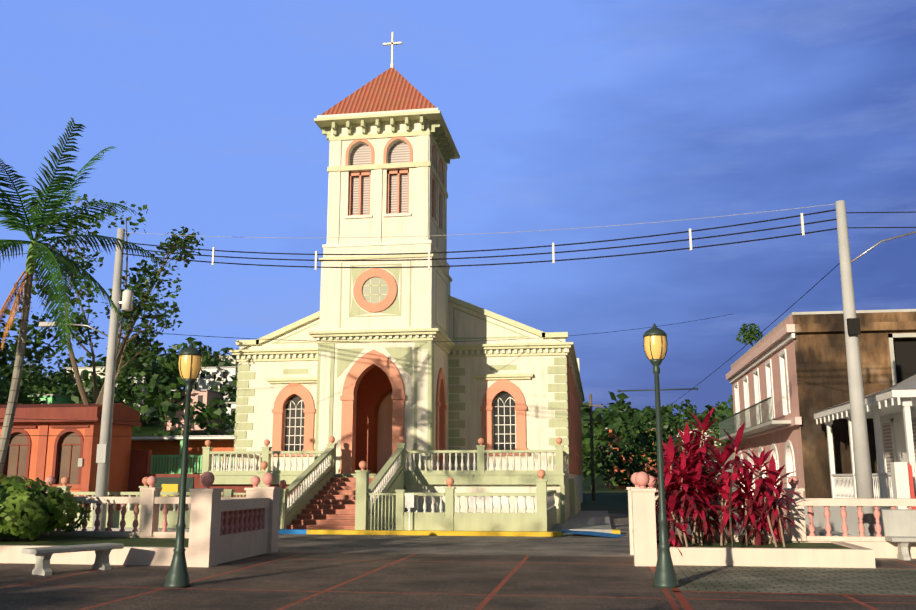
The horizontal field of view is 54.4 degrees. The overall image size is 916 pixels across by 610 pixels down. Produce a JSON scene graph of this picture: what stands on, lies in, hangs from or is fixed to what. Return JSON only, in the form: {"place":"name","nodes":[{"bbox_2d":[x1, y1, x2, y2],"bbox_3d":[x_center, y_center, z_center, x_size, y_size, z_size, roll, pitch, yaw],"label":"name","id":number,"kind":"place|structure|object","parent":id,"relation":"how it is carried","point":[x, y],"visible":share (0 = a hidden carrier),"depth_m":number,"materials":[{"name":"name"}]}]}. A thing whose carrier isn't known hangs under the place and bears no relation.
{"place":"outdoors","nodes":[
{"label":"outdoors","id":0,"kind":"place"},
{"bbox_2d":[131,435,234,473],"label":"green building","id":1,"kind":"structure","parent":0,"point":[166,457],"depth_m":59.20,"materials":[{"name":"green paint"}]},
{"bbox_2d":[57,461,556,531],"bbox_3d":[-7.479,6.841,32.128,21.740,2.260,7.340,-2,-11,9],"label":"balustrade","id":2,"kind":"object","parent":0,"point":[543,518],"visible":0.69,"depth_m":27.64,"materials":[{"name":"beige concrete"}]},
{"bbox_2d":[132,398,716,490],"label":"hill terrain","id":3,"kind":"structure","parent":0,"point":[149,428],"depth_m":169.96,"materials":[{"name":"green plant"}]},
{"bbox_2d":[0,337,733,488],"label":"hill trees","id":4,"kind":"object","parent":3,"relation":"on","point":[164,371],"visible":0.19,"depth_m":167.29,"materials":[{"name":"green plant"}]},
{"bbox_2d":[28,355,736,497],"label":"distant houses","id":5,"kind":"structure","parent":3,"relation":"on","point":[204,393],"depth_m":166.76,"materials":[{"name":"concrete"}]},
{"bbox_2d":[0,552,915,609],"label":"plaza pavement","id":6,"kind":"structure","parent":0,"point":[313,581],"depth_m":14.42,"materials":[{"name":"concrete"}]},
{"bbox_2d":[22,543,123,575],"bbox_3d":[-7.167,4.734,16.601,0.500,0.470,1.744,-8,-14,35],"label":"bench","id":7,"kind":"object","parent":6,"relation":"on","point":[43,555],"visible":0.98,"depth_m":16.36,"materials":[{"name":"concrete"}]},
{"bbox_2d":[0,471,281,566],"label":"balustrade wall","id":8,"kind":"structure","parent":6,"relation":"on","point":[224,529],"depth_m":19.49,"materials":[{"name":"concrete"}]},
{"bbox_2d":[0,474,91,540],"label":"hedge","id":9,"kind":"object","parent":8,"relation":"on","point":[27,512],"visible":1,"depth_m":19.80,"materials":[{"name":"green plant"}]},
{"bbox_2d":[0,118,163,475],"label":"palm tree","id":10,"kind":"object","parent":8,"relation":"on","point":[37,220],"visible":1,"depth_m":22.73,"materials":[{"name":"green plant"}]},
{"bbox_2d":[164,343,202,587],"bbox_3d":[-4.504,2.582,14.669,0.420,3.959,0.420,-2,-11,9],"label":"lamp post","id":11,"kind":"object","parent":6,"relation":"on","point":[190,366],"visible":0.98,"depth_m":14.58,"materials":[{"name":"green metal"}]},
{"bbox_2d":[618,323,697,587],"bbox_3d":[3.327,2.417,14.672,1.312,4.283,0.420,-2,-11,9],"label":"lamp post","id":12,"kind":"object","parent":6,"relation":"on","point":[655,343],"visible":1,"depth_m":14.61,"materials":[{"name":"green metal"}]},
{"bbox_2d":[626,471,915,567],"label":"balustrade wall","id":13,"kind":"structure","parent":6,"relation":"on","point":[802,549],"depth_m":18.06,"materials":[{"name":"concrete"}]},
{"bbox_2d":[646,406,800,555],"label":"red ti plants","id":14,"kind":"object","parent":13,"relation":"in","point":[684,499],"visible":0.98,"depth_m":18.80,"materials":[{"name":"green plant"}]},
{"bbox_2d":[881,509,915,559],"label":"bench","id":15,"kind":"object","parent":6,"relation":"on","point":[899,526],"visible":0.98,"depth_m":19.42,"materials":[{"name":"concrete"}]},
{"bbox_2d":[0,0,915,447],"label":"sky","id":16,"kind":"structure","parent":0,"point":[565,115],"materials":[{"name":"blue"}]},
{"bbox_2d":[278,513,915,560],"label":"street","id":17,"kind":"structure","parent":0,"point":[569,544],"depth_m":23.43,"materials":[{"name":"grey asphalt"}]},
{"bbox_2d":[0,403,140,509],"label":"orange building","id":18,"kind":"structure","parent":17,"relation":"on","point":[68,448],"depth_m":38.75,"materials":[{"name":"paint"}]},
{"bbox_2d":[39,228,132,530],"bbox_3d":[-12.540,2.373,29.689,3.153,10.100,0.402,-1,-11,6],"label":"utility pole","id":19,"kind":"object","parent":17,"relation":"on","point":[103,453],"visible":0.88,"depth_m":29.47,"materials":[{"name":"grey concrete"}]},
{"bbox_2d":[0,204,915,446],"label":"overhead wires","id":20,"kind":"object","parent":19,"relation":"attached to","point":[553,260],"visible":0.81,"depth_m":26.13,"materials":[{"name":"black"}]},
{"bbox_2d":[26,194,203,405],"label":"sparse tree","id":21,"kind":"object","parent":17,"relation":"on","point":[137,289],"visible":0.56,"depth_m":40.17,"materials":[{"name":"green plant"}]},
{"bbox_2d":[126,450,203,510],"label":"red wall","id":22,"kind":"structure","parent":17,"relation":"on","point":[140,466],"depth_m":41.08,"materials":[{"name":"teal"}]},
{"bbox_2d":[200,32,584,529],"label":"church","id":23,"kind":"structure","parent":17,"relation":"on","point":[395,392],"depth_m":38.95,"materials":[{"name":"beige concrete"}]},
{"bbox_2d":[75,478,855,537],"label":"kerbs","id":24,"kind":"structure","parent":17,"relation":"on","point":[593,523],"depth_m":27.74,"materials":[{"name":"blue paint"}]},
{"bbox_2d":[581,394,628,500],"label":"utility pole","id":25,"kind":"object","parent":17,"relation":"on","point":[591,420],"visible":0.48,"depth_m":70.32,"materials":[{"name":"brown wood"}]},
{"bbox_2d":[804,462,915,535],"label":"picket fence","id":26,"kind":"object","parent":17,"relation":"on","point":[902,475],"visible":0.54,"depth_m":24.98,"materials":[{"name":"white paint"}]},
{"bbox_2d":[835,200,915,535],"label":"utility pole","id":27,"kind":"object","parent":17,"relation":"on","point":[863,475],"visible":0.83,"depth_m":21.95,"materials":[{"name":"grey concrete"}]},
{"bbox_2d":[580,491,736,513],"bbox_3d":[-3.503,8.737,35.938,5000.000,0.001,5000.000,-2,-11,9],"label":"wall","id":28,"kind":"structure","parent":0,"point":[613,501],"depth_m":63.93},
{"bbox_2d":[0,308,77,404],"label":"trees","id":29,"kind":"object","parent":28,"relation":"on","point":[38,337],"visible":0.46,"depth_m":64.12,"materials":[{"name":"green plant"}]},
{"bbox_2d":[582,395,734,493],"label":"valley trees","id":30,"kind":"object","parent":28,"relation":"on","point":[642,436],"visible":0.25,"depth_m":86.19,"materials":[{"name":"green plant"}]},
{"bbox_2d":[718,309,915,516],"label":"building","id":31,"kind":"structure","parent":28,"relation":"on","point":[787,377],"depth_m":32.80,"materials":[{"name":"paint"}]},
{"bbox_2d":[736,323,763,346],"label":"roof shrub","id":32,"kind":"object","parent":31,"relation":"on","point":[750,333],"visible":0.94,"depth_m":44.28,"materials":[{"name":"green plant"}]},
{"bbox_2d":[814,374,915,508],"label":"white house","id":33,"kind":"structure","parent":28,"relation":"on","point":[891,411],"depth_m":27.72,"materials":[{"name":"paint"}]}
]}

